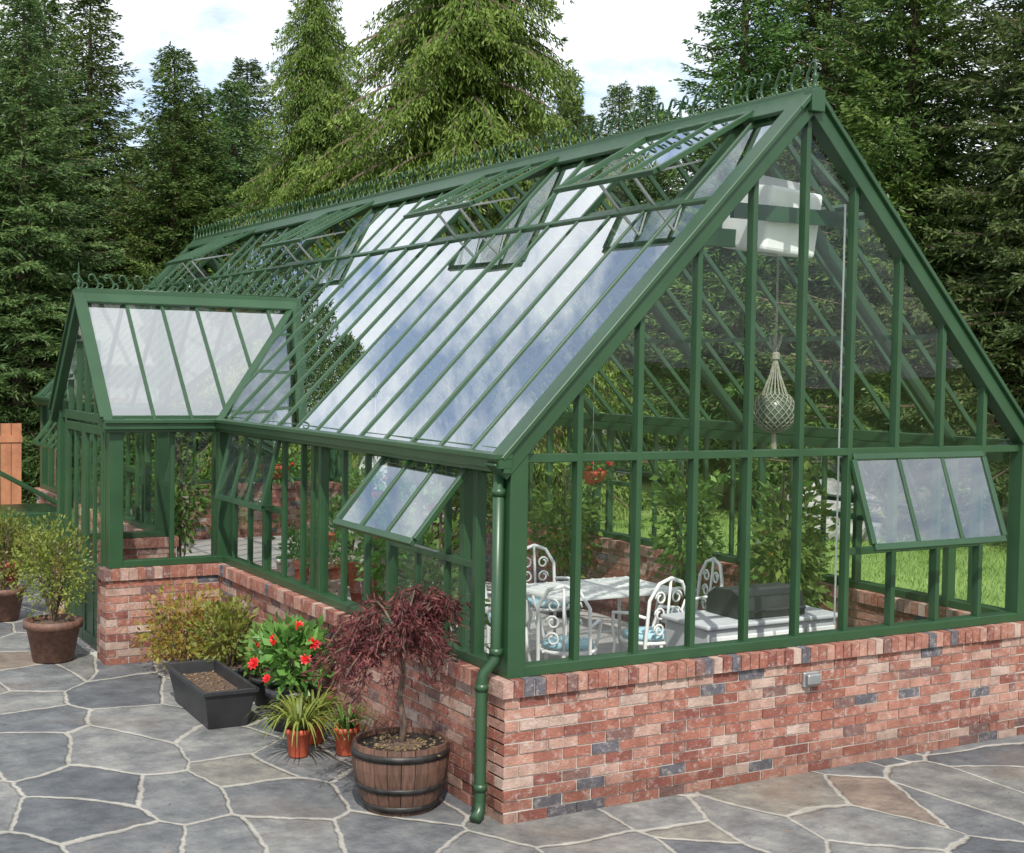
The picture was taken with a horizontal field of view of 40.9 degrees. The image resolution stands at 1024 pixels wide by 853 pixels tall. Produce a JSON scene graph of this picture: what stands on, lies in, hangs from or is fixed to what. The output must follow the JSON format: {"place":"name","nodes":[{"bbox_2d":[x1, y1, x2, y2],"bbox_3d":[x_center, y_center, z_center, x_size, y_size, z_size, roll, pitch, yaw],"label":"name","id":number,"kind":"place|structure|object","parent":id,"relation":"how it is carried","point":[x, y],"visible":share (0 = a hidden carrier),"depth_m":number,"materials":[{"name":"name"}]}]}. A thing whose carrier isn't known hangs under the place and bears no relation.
{"place":"outdoors","nodes":[
{"label":"outdoors","id":0,"kind":"place"},
{"bbox_2d":[130,466,188,549],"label":"plant","id":1,"kind":"object","parent":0,"point":[153,495],"visible":0.02,"depth_m":19.12,"materials":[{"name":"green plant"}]},
{"bbox_2d":[308,503,385,595],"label":"potted plant","id":2,"kind":"object","parent":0,"point":[358,539],"visible":0.18,"depth_m":13.75,"materials":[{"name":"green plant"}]},
{"bbox_2d":[306,491,414,594],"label":"plant","id":3,"kind":"object","parent":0,"point":[338,501],"visible":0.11,"depth_m":15.25,"materials":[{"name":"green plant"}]},
{"bbox_2d":[348,562,409,612],"bbox_3d":[-0.945,1.592,11.169,0.700,1.041,0.730,2,3,22],"label":"plant pot","id":4,"kind":"object","parent":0,"point":[355,591],"visible":0.03,"depth_m":10.93,"materials":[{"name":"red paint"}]},
{"bbox_2d":[0,468,1007,607],"bbox_3d":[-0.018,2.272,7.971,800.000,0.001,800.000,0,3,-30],"label":"ground","id":5,"kind":"structure","parent":0,"point":[647,487],"depth_m":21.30,"materials":[{"name":"green plant"}]},
{"bbox_2d":[0,423,21,504],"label":"cedar screen","id":6,"kind":"object","parent":5,"relation":"on","point":[11,438],"visible":0.53,"depth_m":20.40,"materials":[{"name":"orange wood"}]},
{"bbox_2d":[0,2,107,468],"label":"fir tree","id":7,"kind":"object","parent":5,"relation":"on","point":[1,3],"visible":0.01,"depth_m":26.13,"materials":[{"name":"green plant"}]},
{"bbox_2d":[0,0,178,487],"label":"fir tree","id":8,"kind":"object","parent":5,"relation":"on","point":[53,10],"visible":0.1,"depth_m":27.32,"materials":[{"name":"green plant"}]},
{"bbox_2d":[0,0,187,503],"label":"spruce tree","id":9,"kind":"object","parent":5,"relation":"on","point":[25,307],"visible":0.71,"depth_m":23.84,"materials":[{"name":"green plant"}]},
{"bbox_2d":[37,0,171,464],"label":"fir tree","id":10,"kind":"object","parent":5,"relation":"on","point":[104,75],"visible":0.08,"depth_m":28.92,"materials":[{"name":"green plant"}]},
{"bbox_2d":[43,40,253,480],"bbox_3d":[-6.678,-3.102,27.336,5.300,8.992,5.494,0,3,-25],"label":"fir tree","id":11,"kind":"object","parent":5,"relation":"on","point":[154,206],"visible":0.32,"depth_m":26.95,"materials":[{"name":"green plant"}]},
{"bbox_2d":[133,90,248,478],"bbox_3d":[-6.372,-2.768,28.145,4.449,8.262,4.478,3,3,37],"label":"fir tree","id":12,"kind":"object","parent":5,"relation":"on","point":[209,104],"visible":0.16,"depth_m":27.80,"materials":[{"name":"green plant"}]},
{"bbox_2d":[163,78,275,444],"bbox_3d":[-6.055,-3.134,29.956,6.022,8.859,5.539,1,2,2],"label":"spruce tree","id":13,"kind":"object","parent":5,"relation":"on","point":[246,171],"visible":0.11,"depth_m":29.67,"materials":[{"name":"green plant"}]},
{"bbox_2d":[199,56,281,220],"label":"spruce tree","id":14,"kind":"object","parent":5,"relation":"on","point":[251,67],"visible":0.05,"depth_m":32.05,"materials":[{"name":"green plant"}]},
{"bbox_2d":[181,0,383,479],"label":"cedar tree","id":15,"kind":"object","parent":5,"relation":"on","point":[306,138],"visible":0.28,"depth_m":25.14,"materials":[{"name":"green plant"}]},
{"bbox_2d":[279,0,662,528],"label":"cedar tree","id":16,"kind":"object","parent":5,"relation":"on","point":[442,107],"visible":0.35,"depth_m":23.49,"materials":[{"name":"green plant"}]},
{"bbox_2d":[100,107,1016,477],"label":"distant forest","id":17,"kind":"object","parent":5,"relation":"on","point":[588,121],"visible":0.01,"depth_m":36.83,"materials":[{"name":"green plant"}]},
{"bbox_2d":[542,66,625,474],"bbox_3d":[1.378,-3.775,33.845,4.173,10.076,4.201,1,2,2],"label":"fir tree","id":18,"kind":"object","parent":5,"relation":"on","point":[582,112],"visible":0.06,"depth_m":33.60,"materials":[{"name":"green plant"}]},
{"bbox_2d":[553,97,614,401],"bbox_3d":[1.399,-3.567,34.553,4.511,9.598,4.352,-1,3,-40],"label":"fir tree","id":19,"kind":"object","parent":5,"relation":"on","point":[573,143],"depth_m":34.34,"materials":[{"name":"green plant"}]},
{"bbox_2d":[591,80,640,206],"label":"fir tree","id":20,"kind":"object","parent":5,"relation":"on","point":[624,105],"visible":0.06,"depth_m":35.59,"materials":[{"name":"green plant"}]},
{"bbox_2d":[592,85,703,476],"bbox_3d":[3.246,-3.600,34.096,4.697,9.765,5.106,1,2,-5],"label":"spruce tree","id":21,"kind":"object","parent":5,"relation":"on","point":[649,97],"visible":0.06,"depth_m":33.69,"materials":[{"name":"green plant"}]},
{"bbox_2d":[593,108,716,480],"bbox_3d":[3.510,-3.146,32.881,4.685,8.960,4.309,3,3,35],"label":"spruce tree","id":22,"kind":"object","parent":5,"relation":"on","point":[659,177],"visible":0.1,"depth_m":32.46,"materials":[{"name":"green plant"}]},
{"bbox_2d":[595,0,866,509],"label":"fir tree","id":23,"kind":"object","parent":5,"relation":"on","point":[731,314],"visible":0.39,"depth_m":25.73,"materials":[{"name":"green plant"}]},
{"bbox_2d":[657,0,957,492],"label":"fir tree","id":24,"kind":"object","parent":5,"relation":"on","point":[825,6],"visible":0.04,"depth_m":27.08,"materials":[{"name":"green plant"}]},
{"bbox_2d":[786,478,885,541],"bbox_3d":[5.185,1.464,22.037,1.907,1.280,1.476,0,3,-30],"label":"boulder","id":25,"kind":"object","parent":5,"relation":"on","point":[832,489],"visible":0.11,"depth_m":21.54,"materials":[{"name":"grey stone"}]},
{"bbox_2d":[708,0,1023,522],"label":"fir tree","id":26,"kind":"object","parent":5,"relation":"on","point":[903,177],"visible":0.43,"depth_m":23.62,"materials":[{"name":"green plant"}]},
{"bbox_2d":[839,0,1023,535],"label":"spruce tree","id":27,"kind":"object","parent":5,"relation":"on","point":[1006,260],"visible":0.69,"depth_m":21.68,"materials":[{"name":"green plant"}]},
{"bbox_2d":[921,10,1023,507],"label":"fir tree","id":28,"kind":"object","parent":5,"relation":"on","point":[990,179],"visible":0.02,"depth_m":24.40,"materials":[{"name":"green plant"}]},
{"bbox_2d":[0,574,1023,852],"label":"flagstone patio","id":29,"kind":"structure","parent":0,"point":[88,742],"depth_m":8.30,"materials":[{"name":"stone"}]},
{"bbox_2d":[0,505,31,582],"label":"potted shrub","id":30,"kind":"object","parent":29,"relation":"on","point":[10,529],"visible":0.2,"depth_m":15.35,"materials":[{"name":"green plant"}]},
{"bbox_2d":[0,505,38,621],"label":"potted shrub","id":31,"kind":"object","parent":29,"relation":"on","point":[10,604],"visible":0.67,"depth_m":13.72,"materials":[{"name":"green plant"}]},
{"bbox_2d":[0,471,56,573],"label":"cold frame","id":32,"kind":"object","parent":29,"relation":"on","point":[36,510],"visible":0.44,"depth_m":16.90,"materials":[{"name":"green paint"}]},
{"bbox_2d":[8,513,98,663],"bbox_3d":[-3.995,1.388,11.952,0.769,1.290,0.745,0,3,-30],"label":"potted shrub","id":33,"kind":"object","parent":29,"relation":"on","point":[52,635],"visible":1,"depth_m":11.84,"materials":[{"name":"green plant"}]},
{"bbox_2d":[126,581,239,669],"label":"yellow leaved shrub","id":34,"kind":"object","parent":29,"relation":"on","point":[166,635],"visible":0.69,"depth_m":11.50,"materials":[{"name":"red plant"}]},
{"bbox_2d":[165,659,258,729],"bbox_3d":[-2.247,1.993,10.230,0.410,0.290,1.080,0,3,-28],"label":"trough planter","id":35,"kind":"object","parent":29,"relation":"on","point":[214,694],"visible":1,"depth_m":10.05,"materials":[{"name":"black plastic"}]},
{"bbox_2d":[187,614,253,677],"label":"yellow leaved shrub","id":36,"kind":"object","parent":29,"relation":"on","point":[211,654],"visible":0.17,"depth_m":11.31,"materials":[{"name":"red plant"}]},
{"bbox_2d":[185,594,264,679],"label":"lime shrub","id":37,"kind":"object","parent":29,"relation":"on","point":[226,617],"visible":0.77,"depth_m":10.91,"materials":[{"name":"green plant"}]},
{"bbox_2d":[236,613,293,706],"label":"leafy shrub","id":38,"kind":"object","parent":29,"relation":"on","point":[260,697],"visible":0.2,"depth_m":10.47,"materials":[{"name":"green plant"}]},
{"bbox_2d":[244,610,336,731],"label":"dahlia plant","id":39,"kind":"object","parent":29,"relation":"on","point":[276,650],"visible":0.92,"depth_m":9.71,"materials":[{"name":"green plant"}]},
{"bbox_2d":[252,691,348,757],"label":"potted daylily","id":40,"kind":"object","parent":29,"relation":"on","point":[298,719],"visible":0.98,"depth_m":9.08,"materials":[{"name":"plant"}]},
{"bbox_2d":[265,682,349,744],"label":"potted daylily","id":41,"kind":"object","parent":29,"relation":"on","point":[318,737],"visible":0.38,"depth_m":9.43,"materials":[{"name":"plant"}]},
{"bbox_2d":[307,701,386,755],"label":"potted daylily","id":42,"kind":"object","parent":29,"relation":"on","point":[351,731],"visible":0.82,"depth_m":9.14,"materials":[{"name":"plant"}]},
{"bbox_2d":[301,578,471,816],"bbox_3d":[-0.773,1.581,8.169,1.002,1.333,1.119,0,2,-13],"label":"japanese maple in barrel","id":43,"kind":"object","parent":29,"relation":"on","point":[401,769],"visible":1,"depth_m":7.94,"materials":[{"name":"red plant"}]},
{"bbox_2d":[31,58,1023,824],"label":"greenhouse","id":44,"kind":"object","parent":29,"relation":"on","point":[405,332],"visible":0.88,"depth_m":9.66,"materials":[{"name":"metal"}]},
{"bbox_2d":[123,433,154,520],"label":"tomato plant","id":45,"kind":"object","parent":44,"relation":"on","point":[132,479],"visible":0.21,"depth_m":17.21,"materials":[{"name":"green plant"}]},
{"bbox_2d":[151,436,211,556],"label":"tomato plant","id":46,"kind":"object","parent":44,"relation":"on","point":[188,508],"visible":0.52,"depth_m":15.66,"materials":[{"name":"green plant"}]},
{"bbox_2d":[257,441,300,485],"bbox_3d":[-2.318,-0.102,13.559,0.527,1.394,0.484,0,3,-30],"label":"hanging basket","id":47,"kind":"object","parent":44,"relation":"hanging from","point":[277,475],"visible":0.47,"depth_m":13.54,"materials":[{"name":"plant"}]},
{"bbox_2d":[272,512,374,599],"bbox_3d":[-1.706,1.402,11.907,0.682,1.334,1.326,0,3,-30],"label":"potting bench","id":48,"kind":"object","parent":44,"relation":"on","point":[334,574],"visible":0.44,"depth_m":11.73,"materials":[{"name":"wood"}]},
{"bbox_2d":[339,457,386,510],"bbox_3d":[-1.186,0.048,11.446,0.523,1.381,0.548,0,3,-30],"label":"hanging basket","id":49,"kind":"object","parent":44,"relation":"hanging from","point":[352,488],"visible":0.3,"depth_m":11.41,"materials":[{"name":"plant"}]},
{"bbox_2d":[359,456,386,488],"bbox_3d":[-1.236,0.063,12.462,0.023,1.098,0.396,3,3,43],"label":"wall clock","id":50,"kind":"object","parent":44,"relation":"attached to","point":[373,465],"depth_m":12.48,"materials":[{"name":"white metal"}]},
{"bbox_2d":[355,454,410,561],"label":"tomato plant","id":51,"kind":"object","parent":44,"relation":"on","point":[386,473],"visible":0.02,"depth_m":18.24,"materials":[{"name":"green plant"}]},
{"bbox_2d":[329,464,459,553],"bbox_3d":[-1.522,1.144,18.108,0.708,1.342,3.255,0,3,-30],"label":"plant","id":52,"kind":"object","parent":44,"relation":"on","point":[437,492],"visible":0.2,"depth_m":17.29,"materials":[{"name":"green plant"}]},
{"bbox_2d":[348,460,443,611],"bbox_3d":[-0.869,1.111,10.401,0.783,2.082,0.773,0,3,-30],"label":"tomato plant","id":53,"kind":"object","parent":44,"relation":"on","point":[377,571],"visible":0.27,"depth_m":10.32,"materials":[{"name":"green plant"}]},
{"bbox_2d":[382,500,490,648],"bbox_3d":[-0.511,1.341,9.848,0.834,1.681,0.848,0,3,-30],"label":"tomato plant","id":54,"kind":"object","parent":44,"relation":"on","point":[427,573],"visible":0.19,"depth_m":9.76,"materials":[{"name":"green plant"}]},
{"bbox_2d":[438,468,492,582],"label":"tomato plant","id":55,"kind":"object","parent":44,"relation":"on","point":[455,499],"visible":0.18,"depth_m":16.00,"materials":[{"name":"green plant"}]},
{"bbox_2d":[485,583,530,661],"bbox_3d":[-0.153,1.620,11.673,0.534,0.978,0.527,-1,3,-34],"label":"garden chair","id":56,"kind":"object","parent":44,"relation":"on","point":[487,627],"visible":0.08,"depth_m":11.53,"materials":[{"name":"white metal"}]},
{"bbox_2d":[526,544,581,659],"bbox_3d":[0.314,1.590,12.592,0.527,0.978,0.534,0,3,-28],"label":"garden chair","id":57,"kind":"object","parent":44,"relation":"on","point":[533,601],"visible":0.44,"depth_m":12.77,"materials":[{"name":"white metal"}]},
{"bbox_2d":[527,468,606,617],"bbox_3d":[0.537,1.220,14.517,0.900,1.571,0.841,0,3,-30],"label":"tomato plant","id":58,"kind":"object","parent":44,"relation":"on","point":[559,536],"visible":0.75,"depth_m":14.40,"materials":[{"name":"green plant"}]},
{"bbox_2d":[534,584,603,660],"bbox_3d":[0.430,1.671,10.672,0.527,0.978,0.534,1,2,10],"label":"garden chair","id":59,"kind":"object","parent":44,"relation":"on","point":[557,643],"visible":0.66,"depth_m":10.47,"materials":[{"name":"white metal"}]},
{"bbox_2d":[563,376,615,490],"bbox_3d":[0.771,-0.049,13.553,0.524,1.397,0.490,1,2,-2],"label":"hanging basket","id":60,"kind":"object","parent":44,"relation":"hanging from","point":[592,477],"visible":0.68,"depth_m":13.47,"materials":[{"name":"plant"}]},
{"bbox_2d":[525,576,680,657],"bbox_3d":[0.699,1.747,11.825,1.240,0.743,0.840,0,3,-30],"label":"patio table","id":61,"kind":"object","parent":44,"relation":"on","point":[604,588],"visible":0.56,"depth_m":11.78,"materials":[{"name":"white metal"}]},
{"bbox_2d":[611,576,684,652],"bbox_3d":[1.108,1.664,11.117,0.527,0.978,0.534,-1,3,-36],"label":"garden chair","id":62,"kind":"object","parent":44,"relation":"on","point":[648,636],"visible":0.66,"depth_m":10.94,"materials":[{"name":"white metal"}]},
{"bbox_2d":[644,450,725,624],"bbox_3d":[1.584,1.156,12.674,0.772,1.886,0.721,2,2,17],"label":"tomato plant","id":63,"kind":"object","parent":44,"relation":"on","point":[705,550],"visible":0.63,"depth_m":12.64,"materials":[{"name":"green plant"}]},
{"bbox_2d":[651,557,723,648],"bbox_3d":[1.531,1.634,12.008,0.534,0.978,0.527,0,3,-20],"label":"garden chair","id":64,"kind":"object","parent":44,"relation":"on","point":[714,560],"visible":0.4,"depth_m":12.11,"materials":[{"name":"white metal"}]},
{"bbox_2d":[660,582,837,646],"bbox_3d":[1.764,1.687,10.119,1.260,1.029,0.571,0,3,-30],"label":"barbecue grill","id":65,"kind":"object","parent":44,"relation":"on","point":[716,620],"visible":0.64,"depth_m":9.94,"materials":[{"name":"grey metal"}]},
{"bbox_2d":[711,625,834,641],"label":"doors","id":66,"kind":"structure","parent":65,"relation":"in","point":[725,638],"depth_m":9.86,"materials":[{"name":"white metal"}]},
{"bbox_2d":[722,175,821,257],"bbox_3d":[1.791,-1.442,9.458,0.525,0.523,0.440,3,8,-36],"label":"hanging heater","id":67,"kind":"object","parent":44,"relation":"hanging from","point":[778,238],"visible":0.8,"depth_m":9.27,"materials":[{"name":"white metal"}]},
{"bbox_2d":[753,256,793,457],"bbox_3d":[1.919,-0.651,9.980,0.322,1.761,0.319,0,3,-30],"label":"hanging net float","id":68,"kind":"object","parent":44,"relation":"hanging from","point":[773,414],"visible":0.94,"depth_m":9.93,"materials":[{"name":"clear glass"}]},
{"bbox_2d":[735,470,828,607],"bbox_3d":[2.326,1.261,11.819,0.787,1.773,0.839,0,3,-30],"label":"tomato plant","id":69,"kind":"object","parent":44,"relation":"on","point":[763,522],"visible":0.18,"depth_m":11.77,"materials":[{"name":"green plant"}]},
{"bbox_2d":[737,457,839,609],"bbox_3d":[2.261,1.185,11.194,0.824,1.974,0.836,0,3,-30],"label":"tomato plant","id":70,"kind":"object","parent":44,"relation":"on","point":[780,530],"visible":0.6,"depth_m":11.16,"materials":[{"name":"green plant"}]},
{"bbox_2d":[0,0,1023,257],"label":"sky","id":71,"kind":"structure","parent":0,"point":[613,42],"materials":[{"name":"white"}]}
]}

